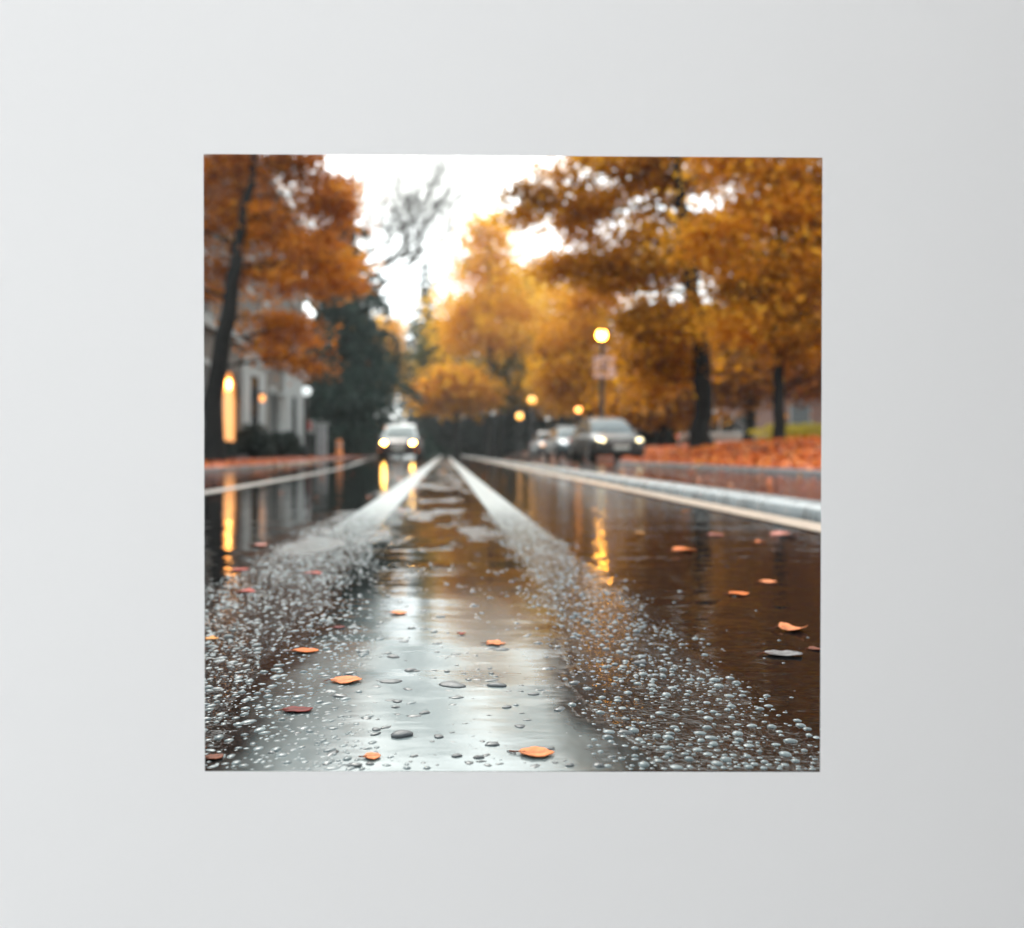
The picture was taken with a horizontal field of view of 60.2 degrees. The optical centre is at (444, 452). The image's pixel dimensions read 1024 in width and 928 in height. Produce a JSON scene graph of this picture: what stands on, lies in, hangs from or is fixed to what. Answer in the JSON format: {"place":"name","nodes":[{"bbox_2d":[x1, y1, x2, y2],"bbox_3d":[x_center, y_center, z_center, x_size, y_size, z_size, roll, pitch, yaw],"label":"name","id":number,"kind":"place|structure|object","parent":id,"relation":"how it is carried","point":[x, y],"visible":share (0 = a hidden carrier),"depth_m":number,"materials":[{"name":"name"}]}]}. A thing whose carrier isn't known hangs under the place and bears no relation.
{"place":"outdoors","nodes":[
{"label":"outdoors","id":0,"kind":"place"},
{"bbox_2d":[204,455,377,467],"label":"pavement","id":1,"kind":"structure","parent":0,"point":[259,461],"depth_m":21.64,"materials":[{"name":"orange plant"}]},
{"bbox_2d":[234,423,278,458],"bbox_3d":[-6.883,-0.441,32.252,1.579,1.367,1.883,0,0,0],"label":"round bush","id":2,"kind":"object","parent":1,"relation":"on","point":[255,442],"visible":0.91,"depth_m":31.78,"materials":[{"name":"green plant"}]},
{"bbox_2d":[225,440,333,457],"bbox_3d":[-7.550,-0.081,41.999,0.825,0.774,40.096,0,0,0],"label":"clipped hedge","id":3,"kind":"object","parent":1,"relation":"on","point":[231,447],"visible":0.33,"depth_m":37.32,"materials":[{"name":"green plant"}]},
{"bbox_2d":[269,430,301,457],"bbox_3d":[-7.077,-0.386,38.503,1.640,1.229,2.000,0,0,0],"label":"round bush","id":4,"kind":"object","parent":1,"relation":"on","point":[286,442],"visible":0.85,"depth_m":38.11,"materials":[{"name":"green plant"}]},
{"bbox_2d":[204,154,393,460],"bbox_3d":[-5.598,-5.179,26.354,8.364,11.298,6.746,0,0,0],"label":"maple tree","id":5,"kind":"object","parent":1,"relation":"on","point":[245,217],"visible":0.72,"depth_m":24.84,"materials":[{"name":"orange plant"}]},
{"bbox_2d":[302,385,310,456],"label":"street lamp","id":6,"kind":"object","parent":1,"relation":"on","point":[306,391],"visible":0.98,"depth_m":43.92,"materials":[{"name":"black metal"}]},
{"bbox_2d":[308,420,313,455],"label":"notice sign","id":7,"kind":"object","parent":1,"relation":"on","point":[310,426],"visible":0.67,"depth_m":46.94,"materials":[{"name":"black metal"}]},
{"bbox_2d":[314,423,328,456],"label":"gate pillar","id":8,"kind":"structure","parent":1,"relation":"on","point":[321,439],"depth_m":44.75,"materials":[{"name":"grey paint"}]},
{"bbox_2d":[304,419,347,455],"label":"evergreen shrub","id":9,"kind":"object","parent":1,"relation":"on","point":[313,437],"visible":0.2,"depth_m":57.14,"materials":[{"name":"green plant"}]},
{"bbox_2d":[334,440,344,455],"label":"marker post","id":10,"kind":"object","parent":1,"relation":"on","point":[338,447],"visible":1,"depth_m":45.86,"materials":[{"name":"orange plastic"}]},
{"bbox_2d":[304,207,451,456],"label":"spruce tree","id":11,"kind":"object","parent":1,"relation":"on","point":[349,402],"visible":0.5,"depth_m":59.70,"materials":[{"name":"green plant"}]},
{"bbox_2d":[204,454,820,771],"bbox_3d":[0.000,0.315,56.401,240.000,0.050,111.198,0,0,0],"label":"road","id":12,"kind":"structure","parent":0,"point":[445,528],"depth_m":1.57,"materials":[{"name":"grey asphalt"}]},
{"bbox_2d":[205,754,222,758],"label":"fallen leaf","id":13,"kind":"object","parent":12,"relation":"on","point":[214,756],"visible":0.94,"depth_m":0.83,"materials":[{"name":"brown plant"}]},
{"bbox_2d":[225,568,248,569],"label":"fallen leaf","id":14,"kind":"object","parent":12,"relation":"on","point":[238,569],"visible":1,"depth_m":2.17,"materials":[{"name":"plant"}]},
{"bbox_2d":[236,588,254,591],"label":"fallen leaf","id":15,"kind":"object","parent":12,"relation":"on","point":[248,590],"visible":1,"depth_m":1.84,"materials":[{"name":"plant"}]},
{"bbox_2d":[204,154,308,458],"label":"townhouse","id":16,"kind":"structure","parent":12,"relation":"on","point":[280,408],"depth_m":36.49,"materials":[{"name":"grey paint"}]},
{"bbox_2d":[204,358,210,392],"bbox_3d":[-8.010,-1.970,29.250,0.300,2.360,1.420,0,0,0],"label":"window","id":17,"kind":"structure","parent":16,"relation":"in","point":[207,362],"depth_m":29.36,"materials":[{"name":"grey glass"}]},
{"bbox_2d":[204,250,213,320],"bbox_3d":[-8.010,-5.620,29.175,0.300,2.260,1.470,0,0,0],"label":"window","id":18,"kind":"structure","parent":16,"relation":"in","point":[206,308],"depth_m":29.69,"materials":[{"name":"grey glass"}]},
{"bbox_2d":[221,367,240,441],"bbox_3d":[-8.000,-1.620,32.550,0.240,3.221,2.840,0,0,0],"label":"doorway","id":19,"kind":"structure","parent":16,"relation":"in","point":[232,382],"depth_m":33.14,"materials":[{"name":"paint"}]},
{"bbox_2d":[245,285,253,339],"bbox_3d":[-8.010,-5.620,35.975,0.300,2.260,1.470,0,0,0],"label":"window","id":20,"kind":"structure","parent":16,"relation":"in","point":[249,305],"depth_m":35.95,"materials":[{"name":"grey glass"}]},
{"bbox_2d":[245,241,253,262],"bbox_3d":[-8.010,-8.920,35.975,0.300,2.260,1.470,0,0,0],"label":"window","id":21,"kind":"structure","parent":16,"relation":"in","point":[250,257],"depth_m":36.49,"materials":[{"name":"grey glass"}]},
{"bbox_2d":[256,392,264,401],"bbox_3d":[-7.335,-2.240,35.100,0.370,0.400,0.247,0,0,0],"label":"wall lantern","id":22,"kind":"object","parent":16,"relation":"attached to","point":[262,396],"depth_m":35.02,"materials":[{"name":"orange metal"}]},
{"bbox_2d":[262,299,269,350],"bbox_3d":[-8.010,-5.620,39.175,0.300,2.260,1.470,0,0,0],"label":"window","id":23,"kind":"structure","parent":16,"relation":"in","point":[265,304],"depth_m":39.13,"materials":[{"name":"grey glass"}]},
{"bbox_2d":[269,386,275,434],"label":"window","id":24,"kind":"structure","parent":16,"relation":"in","point":[271,389],"depth_m":40.72,"materials":[{"name":"grey glass"}]},
{"bbox_2d":[290,286,296,306],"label":"window","id":25,"kind":"structure","parent":16,"relation":"in","point":[293,302],"depth_m":46.27,"materials":[{"name":"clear glass"}]},
{"bbox_2d":[275,706,312,711],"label":"fallen leaf","id":26,"kind":"object","parent":12,"relation":"on","point":[295,709],"visible":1,"depth_m":0.99,"materials":[{"name":"plant"}]},
{"bbox_2d":[204,455,397,471],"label":"kerb","id":27,"kind":"structure","parent":12,"relation":"on","point":[241,467],"depth_m":18.05,"materials":[{"name":"concrete"}]},
{"bbox_2d":[283,648,318,651],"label":"fallen leaf","id":28,"kind":"object","parent":12,"relation":"on","point":[305,649],"visible":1,"depth_m":1.28,"materials":[{"name":"orange plant"}]},
{"bbox_2d":[204,455,412,493],"bbox_3d":[-3.019,0.286,49.942,1.185,0.001,98.117,0,0,-1],"label":"edge marking","id":29,"kind":"object","parent":12,"relation":"on","point":[245,485],"visible":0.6,"depth_m":8.77,"materials":[{"name":"grey paint"}]},
{"bbox_2d":[300,571,321,573],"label":"fallen leaf","id":30,"kind":"object","parent":12,"relation":"on","point":[316,572],"visible":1,"depth_m":2.12,"materials":[{"name":"pink plant"}]},
{"bbox_2d":[323,676,361,683],"bbox_3d":[-0.128,0.287,1.113,0.034,0.003,0.042,0,0,43],"label":"fallen leaf","id":31,"kind":"object","parent":12,"relation":"on","point":[343,679],"visible":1,"depth_m":1.12,"materials":[{"name":"orange plant"}]},
{"bbox_2d":[358,752,380,758],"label":"fallen leaf","id":32,"kind":"object","parent":12,"relation":"on","point":[370,755],"visible":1,"depth_m":0.84,"materials":[{"name":"orange plant"}]},
{"bbox_2d":[318,455,441,557],"bbox_3d":[-0.340,0.286,50.000,0.170,0.001,98.000,0,0,0],"label":"line marking","id":33,"kind":"object","parent":12,"relation":"on","point":[393,498],"visible":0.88,"depth_m":5.17,"materials":[{"name":"white paint"}]},
{"bbox_2d":[379,679,401,683],"bbox_3d":[-0.069,0.289,1.115,0.030,0.003,0.019,0,0,-4],"label":"pebble","id":34,"kind":"object","parent":12,"relation":"on","point":[391,681],"visible":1,"depth_m":1.11,"materials":[{"name":"stone"}]},
{"bbox_2d":[387,654,398,657],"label":"pebble","id":35,"kind":"object","parent":12,"relation":"on","point":[392,656],"visible":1,"depth_m":1.25,"materials":[{"name":"stone"}]},
{"bbox_2d":[282,155,508,455],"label":"bare tree","id":36,"kind":"object","parent":12,"relation":"on","point":[402,219],"visible":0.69,"depth_m":71.81,"materials":[{"name":"grey plant"}]},
{"bbox_2d":[385,610,406,613],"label":"fallen leaf","id":37,"kind":"object","parent":12,"relation":"on","point":[399,612],"visible":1,"depth_m":1.59,"materials":[{"name":"orange plant"}]},
{"bbox_2d":[367,316,425,401],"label":"background tree","id":38,"kind":"object","parent":12,"relation":"on","point":[398,325],"depth_m":99.21,"materials":[{"name":"green plant"}]},
{"bbox_2d":[376,424,424,458],"bbox_3d":[-2.050,-0.524,41.477,2.260,1.709,4.445,0,0,1],"label":"oncoming car","id":39,"kind":"object","parent":12,"relation":"on","point":[400,439],"visible":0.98,"depth_m":39.87,"materials":[{"name":"white paint"}]},
{"bbox_2d":[391,730,412,738],"bbox_3d":[-0.044,0.288,0.903,0.020,0.006,0.022,0,0,31],"label":"pebble","id":40,"kind":"object","parent":12,"relation":"on","point":[401,734],"visible":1,"depth_m":0.90,"materials":[{"name":"stone"}]},
{"bbox_2d":[404,668,416,671],"bbox_3d":[-0.046,0.289,1.173,0.017,0.004,0.016,0,0,22],"label":"pebble","id":41,"kind":"object","parent":12,"relation":"on","point":[409,669],"visible":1,"depth_m":1.17,"materials":[{"name":"stone"}]},
{"bbox_2d":[420,429,438,454],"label":"evergreen shrub","id":42,"kind":"object","parent":12,"relation":"on","point":[434,438],"visible":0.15,"depth_m":103.52,"materials":[{"name":"green plant"}]},
{"bbox_2d":[420,418,460,454],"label":"evergreen shrub","id":43,"kind":"object","parent":12,"relation":"on","point":[443,435],"visible":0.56,"depth_m":107.76,"materials":[{"name":"green plant"}]},
{"bbox_2d":[267,563,632,767],"bbox_3d":[0.010,0.289,1.559,0.371,0.004,1.501,0,0,0],"label":"grit","id":44,"kind":"object","parent":12,"relation":"on","point":[490,743],"visible":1,"depth_m":1.06,"materials":[{"name":"grey gravel"}]},
{"bbox_2d":[439,681,465,687],"bbox_3d":[0.009,0.289,1.099,0.028,0.004,0.037,0,0,-35],"label":"pebble","id":45,"kind":"object","parent":12,"relation":"on","point":[452,684],"visible":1,"depth_m":1.09,"materials":[{"name":"stone"}]},
{"bbox_2d":[451,753,461,757],"bbox_3d":[0.012,0.289,0.841,0.010,0.003,0.010,0,0,12],"label":"pebble","id":46,"kind":"object","parent":12,"relation":"on","point":[455,755],"visible":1,"depth_m":0.84,"materials":[{"name":"stone"}]},
{"bbox_2d":[398,355,525,455],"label":"background tree","id":47,"kind":"object","parent":12,"relation":"on","point":[455,389],"visible":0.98,"depth_m":82.19,"materials":[{"name":"orange plant"}]},
{"bbox_2d":[444,410,483,454],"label":"evergreen shrub","id":48,"kind":"object","parent":12,"relation":"on","point":[465,432],"visible":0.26,"depth_m":109.19,"materials":[{"name":"green plant"}]},
{"bbox_2d":[473,755,484,758],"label":"pebble","id":49,"kind":"object","parent":12,"relation":"on","point":[478,757],"visible":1,"depth_m":0.83,"materials":[{"name":"stone"}]},
{"bbox_2d":[404,199,566,455],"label":"background tree","id":50,"kind":"object","parent":12,"relation":"on","point":[479,313],"visible":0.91,"depth_m":90.39,"materials":[{"name":"orange plant"}]},
{"bbox_2d":[467,411,509,454],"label":"evergreen shrub","id":51,"kind":"object","parent":12,"relation":"on","point":[477,441],"visible":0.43,"depth_m":106.77,"materials":[{"name":"green plant"}]},
{"bbox_2d":[482,640,504,644],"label":"fallen leaf","id":52,"kind":"object","parent":12,"relation":"on","point":[497,642],"visible":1,"depth_m":1.34,"materials":[{"name":"orange plant"}]},
{"bbox_2d":[453,333,536,454],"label":"background tree","id":53,"kind":"object","parent":12,"relation":"on","point":[510,364],"visible":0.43,"depth_m":98.19,"materials":[{"name":"golden yellow leaves"},{"name":"bark"}]},
{"bbox_2d":[487,682,506,686],"bbox_3d":[0.065,0.289,1.096,0.024,0.005,0.017,0,0,25],"label":"pebble","id":54,"kind":"object","parent":12,"relation":"on","point":[495,684],"visible":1,"depth_m":1.09,"materials":[{"name":"stone"}]},
{"bbox_2d":[493,648,509,650],"bbox_3d":[0.083,0.289,1.296,0.026,0.003,0.016,0,0,-9],"label":"pebble","id":55,"kind":"object","parent":12,"relation":"on","point":[500,649],"visible":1,"depth_m":1.29,"materials":[{"name":"stone"}]},
{"bbox_2d":[204,511,819,770],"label":"water droplets","id":56,"kind":"object","parent":12,"relation":"on","point":[724,758],"visible":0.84,"depth_m":1.13},
{"bbox_2d":[473,253,559,438],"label":"background tree","id":57,"kind":"object","parent":12,"relation":"on","point":[527,414],"visible":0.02,"depth_m":102.68,"materials":[{"name":"orange plant"}]},
{"bbox_2d":[492,407,544,454],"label":"evergreen shrub","id":58,"kind":"object","parent":12,"relation":"on","point":[510,438],"visible":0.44,"depth_m":104.44,"materials":[{"name":"green plant"}]},
{"bbox_2d":[516,412,522,454],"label":"street lamp","id":59,"kind":"object","parent":12,"relation":"on","point":[519,415],"visible":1,"depth_m":67.92,"materials":[{"name":"black metal"}]},
{"bbox_2d":[224,458,815,511],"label":"leaf litter","id":60,"kind":"object","parent":12,"relation":"on","point":[769,479],"visible":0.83,"depth_m":11.19,"materials":[{"name":"orange plant"}]},
{"bbox_2d":[447,455,602,577],"bbox_3d":[0.290,0.286,50.000,0.150,0.001,98.000,0,0,0],"label":"line marking","id":61,"kind":"object","parent":12,"relation":"on","point":[496,501],"visible":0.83,"depth_m":5.17,"materials":[{"name":"white paint"}]},
{"bbox_2d":[509,746,553,756],"bbox_3d":[0.085,0.288,0.849,0.037,0.002,0.028,0,0,43],"label":"fallen leaf","id":62,"kind":"object","parent":12,"relation":"on","point":[534,751],"visible":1,"depth_m":0.85,"materials":[{"name":"orange plant"}]},
{"bbox_2d":[528,396,535,438],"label":"street lamp","id":63,"kind":"object","parent":12,"relation":"on","point":[530,399],"visible":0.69,"depth_m":61.92,"materials":[{"name":"black metal"}]},
{"bbox_2d":[529,431,568,457],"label":"parked car","id":64,"kind":"object","parent":12,"relation":"on","point":[536,444],"visible":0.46,"depth_m":49.77,"materials":[{"name":"silver metal"}]},
{"bbox_2d":[544,426,596,458],"bbox_3d":[5.751,-0.464,40.477,2.160,1.589,4.345,0,0,-3],"label":"parked car","id":65,"kind":"object","parent":12,"relation":"on","point":[556,443],"visible":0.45,"depth_m":39.77,"materials":[{"name":"grey paint"}]},
{"bbox_2d":[575,406,580,425],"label":"street lamp","id":66,"kind":"object","parent":12,"relation":"on","point":[577,410],"visible":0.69,"depth_m":45.43,"materials":[{"name":"yellow metal"}]},
{"bbox_2d":[597,330,605,416],"bbox_3d":[6.058,-2.422,34.000,0.370,4.724,0.364,0,0,0],"label":"street lamp","id":67,"kind":"object","parent":12,"relation":"on","point":[600,337],"visible":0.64,"depth_m":33.93,"materials":[{"name":"black metal"}]},
{"bbox_2d":[594,356,615,377],"bbox_3d":[6.136,-3.298,33.868,0.840,0.840,0.264,0,0,0],"label":"street sign","id":68,"kind":"object","parent":67,"relation":"attached to","point":[603,364],"visible":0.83,"depth_m":33.74,"materials":[{"name":"pink"}]},
{"bbox_2d":[569,417,644,460],"bbox_3d":[5.702,-0.474,31.278,2.200,1.609,4.345,0,0,-4],"label":"parked car","id":69,"kind":"object","parent":12,"relation":"on","point":[591,439],"visible":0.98,"depth_m":30.13,"materials":[{"name":"grey paint"}]},
{"bbox_2d":[633,660,646,663],"bbox_3d":[0.269,0.289,1.213,0.019,0.004,0.014,0,0,6],"label":"pebble","id":70,"kind":"object","parent":12,"relation":"on","point":[639,662],"visible":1,"depth_m":1.21,"materials":[{"name":"stone"}]},
{"bbox_2d":[461,455,820,518],"bbox_3d":[1.748,0.270,49.900,0.215,0.080,98.000,0,0,0],"label":"raised lane divider","id":71,"kind":"object","parent":12,"relation":"on","point":[800,507],"visible":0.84,"depth_m":5.51,"materials":[{"name":"paint"}]},
{"bbox_2d":[462,456,820,531],"bbox_3d":[1.440,0.286,49.950,0.160,0.001,98.100,0,0,0],"label":"edge marking","id":72,"kind":"object","parent":12,"relation":"on","point":[814,526],"visible":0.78,"depth_m":4.78,"materials":[{"name":"beige paint"}]},
{"bbox_2d":[511,455,820,475],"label":"kerb","id":73,"kind":"structure","parent":12,"relation":"on","point":[805,472],"depth_m":14.19,"materials":[{"name":"concrete"}]},
{"bbox_2d":[672,547,694,549],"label":"fallen leaf","id":74,"kind":"object","parent":12,"relation":"on","point":[679,548],"visible":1,"depth_m":2.63,"materials":[{"name":"orange plant"}]},
{"bbox_2d":[723,591,748,594],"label":"fallen leaf","id":75,"kind":"object","parent":12,"relation":"on","point":[737,592],"visible":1,"depth_m":1.80,"materials":[{"name":"orange plant"}]},
{"bbox_2d":[754,580,776,582],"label":"fallen leaf","id":76,"kind":"object","parent":12,"relation":"on","point":[768,581],"visible":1,"depth_m":1.97,"materials":[{"name":"orange plant"}]},
{"bbox_2d":[762,531,796,534],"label":"fallen leaf","id":77,"kind":"object","parent":12,"relation":"on","point":[777,533],"visible":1,"depth_m":3.11,"materials":[{"name":"plant"}]},
{"bbox_2d":[758,650,802,655],"bbox_3d":[0.480,0.287,1.261,0.065,0.004,0.034,0,0,6],"label":"fallen leaf","id":78,"kind":"object","parent":12,"relation":"on","point":[784,652],"visible":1,"depth_m":1.26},
{"bbox_2d":[771,622,807,629],"bbox_3d":[0.566,0.284,1.438,0.046,0.009,0.046,0,0,-43],"label":"fallen leaf","id":79,"kind":"object","parent":12,"relation":"on","point":[784,626],"visible":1,"depth_m":1.44,"materials":[{"name":"orange plant"}]},
{"bbox_2d":[805,646,819,649],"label":"fallen leaf","id":80,"kind":"object","parent":12,"relation":"on","point":[813,648],"visible":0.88,"depth_m":1.30,"materials":[{"name":"plant"}]},
{"bbox_2d":[261,154,820,424],"label":"sky","id":81,"kind":"structure","parent":0,"point":[407,289],"materials":[{"name":"white"}]},
{"bbox_2d":[511,435,820,469],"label":"verge","id":82,"kind":"structure","parent":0,"point":[732,456],"depth_m":16.79,"materials":[{"name":"orange plant"}]},
{"bbox_2d":[521,417,556,450],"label":"evergreen shrub","id":83,"kind":"object","parent":82,"relation":"on","point":[540,425],"visible":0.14,"depth_m":97.15,"materials":[{"name":"green plant"}]},
{"bbox_2d":[511,346,596,429],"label":"background tree","id":84,"kind":"object","parent":82,"relation":"on","point":[544,414],"visible":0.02,"depth_m":95.93,"materials":[{"name":"orange plant"}]},
{"bbox_2d":[511,281,597,425],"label":"autumn tree","id":85,"kind":"object","parent":82,"relation":"on","point":[549,304],"visible":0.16,"depth_m":81.58,"materials":[{"name":"orange plant"}]},
{"bbox_2d":[547,416,582,430],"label":"evergreen shrub","id":86,"kind":"object","parent":82,"relation":"on","point":[568,422],"visible":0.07,"depth_m":90.94,"materials":[{"name":"green plant"}]},
{"bbox_2d":[510,278,652,421],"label":"autumn tree","id":87,"kind":"object","parent":82,"relation":"on","point":[572,343],"visible":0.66,"depth_m":49.09,"materials":[{"name":"orange plant"}]},
{"bbox_2d":[473,156,769,448],"bbox_3d":[4.989,-4.817,22.910,8.508,9.934,6.083,0,0,0],"label":"maple tree","id":88,"kind":"object","parent":82,"relation":"on","point":[673,358],"visible":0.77,"depth_m":22.27,"materials":[{"name":"orange plant"}]},
{"bbox_2d":[622,415,656,445],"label":"evergreen shrub","id":89,"kind":"object","parent":82,"relation":"on","point":[646,436],"visible":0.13,"depth_m":50.59,"materials":[{"name":"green plant"}]},
{"bbox_2d":[566,328,757,445],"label":"autumn tree","id":90,"kind":"object","parent":82,"relation":"on","point":[679,417],"visible":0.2,"depth_m":43.46,"materials":[{"name":"orange plant"}]},
{"bbox_2d":[650,423,688,445],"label":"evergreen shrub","id":91,"kind":"object","parent":82,"relation":"on","point":[672,439],"visible":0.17,"depth_m":49.10,"materials":[{"name":"brown plant"}]},
{"bbox_2d":[677,414,766,445],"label":"parked car","id":92,"kind":"object","parent":82,"relation":"on","point":[731,432],"visible":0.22,"depth_m":46.26,"materials":[{"name":"white paint"}]},
{"bbox_2d":[633,230,817,440],"bbox_3d":[13.612,-5.263,39.846,9.346,10.806,8.343,0,0,-35],"label":"autumn tree","id":93,"kind":"object","parent":82,"relation":"on","point":[730,387],"visible":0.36,"depth_m":38.86,"materials":[{"name":"orange plant"}]},
{"bbox_2d":[633,157,821,438],"bbox_3d":[7.449,-4.290,18.697,6.599,8.840,5.310,0,0,0],"label":"maple tree","id":94,"kind":"object","parent":82,"relation":"on","point":[758,299],"visible":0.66,"depth_m":18.46,"materials":[{"name":"orange plant"}]},
{"bbox_2d":[739,415,745,425],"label":"evergreen shrub","id":95,"kind":"object","parent":82,"relation":"on","point":[742,420],"visible":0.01,"depth_m":61.33,"materials":[{"name":"grey plant"}]},
{"bbox_2d":[717,356,820,435],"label":"brick building","id":96,"kind":"structure","parent":82,"relation":"on","point":[796,415],"depth_m":56.00,"materials":[{"name":"brick"}]},
{"bbox_2d":[789,401,810,427],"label":"window","id":97,"kind":"structure","parent":96,"relation":"in","point":[797,416],"depth_m":55.97,"materials":[{"name":"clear glass"}]},
{"bbox_2d":[724,231,821,416],"bbox_3d":[16.421,-5.611,37.840,8.353,11.503,9.080,0,0,-38],"label":"autumn tree","id":98,"kind":"object","parent":82,"relation":"on","point":[814,382],"visible":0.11,"depth_m":37.14,"materials":[{"name":"orange plant"}]},
{"bbox_2d":[747,422,820,439],"bbox_3d":[14.804,-0.698,34.011,6.238,1.000,1.356,0,0,0],"label":"yellow hedge","id":99,"kind":"object","parent":82,"relation":"on","point":[791,430],"visible":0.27,"depth_m":33.81,"materials":[{"name":"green plant"}]},
{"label":"far verge","id":100,"kind":"structure","parent":0,"visible":0},
{"bbox_2d":[373,310,414,423],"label":"background tree","id":101,"kind":"object","parent":100,"relation":"on","point":[395,327],"visible":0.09,"depth_m":126.68,"materials":[{"name":"orange plant"}]},
{"bbox_2d":[386,255,450,430],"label":"spruce tree","id":102,"kind":"object","parent":100,"relation":"on","point":[420,423],"visible":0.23,"depth_m":117.29,"materials":[{"name":"green plant"}]},
{"bbox_2d":[396,308,477,416],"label":"background tree","id":103,"kind":"object","parent":100,"relation":"on","point":[422,356],"visible":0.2,"depth_m":110.21,"materials":[{"name":"orange plant"}]},
{"bbox_2d":[483,401,549,418],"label":"background tree","id":104,"kind":"object","parent":100,"relation":"on","point":[520,407],"visible":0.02,"depth_m":108.89,"materials":[{"name":"brown plant"}]},
{"label":"ground","id":105,"kind":"structure","parent":0,"visible":0},
{"bbox_2d":[0,0,1023,927],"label":"wall","id":106,"kind":"structure","parent":105,"relation":"on","point":[120,806],"depth_m":0.80,"materials":[{"name":"paint"}]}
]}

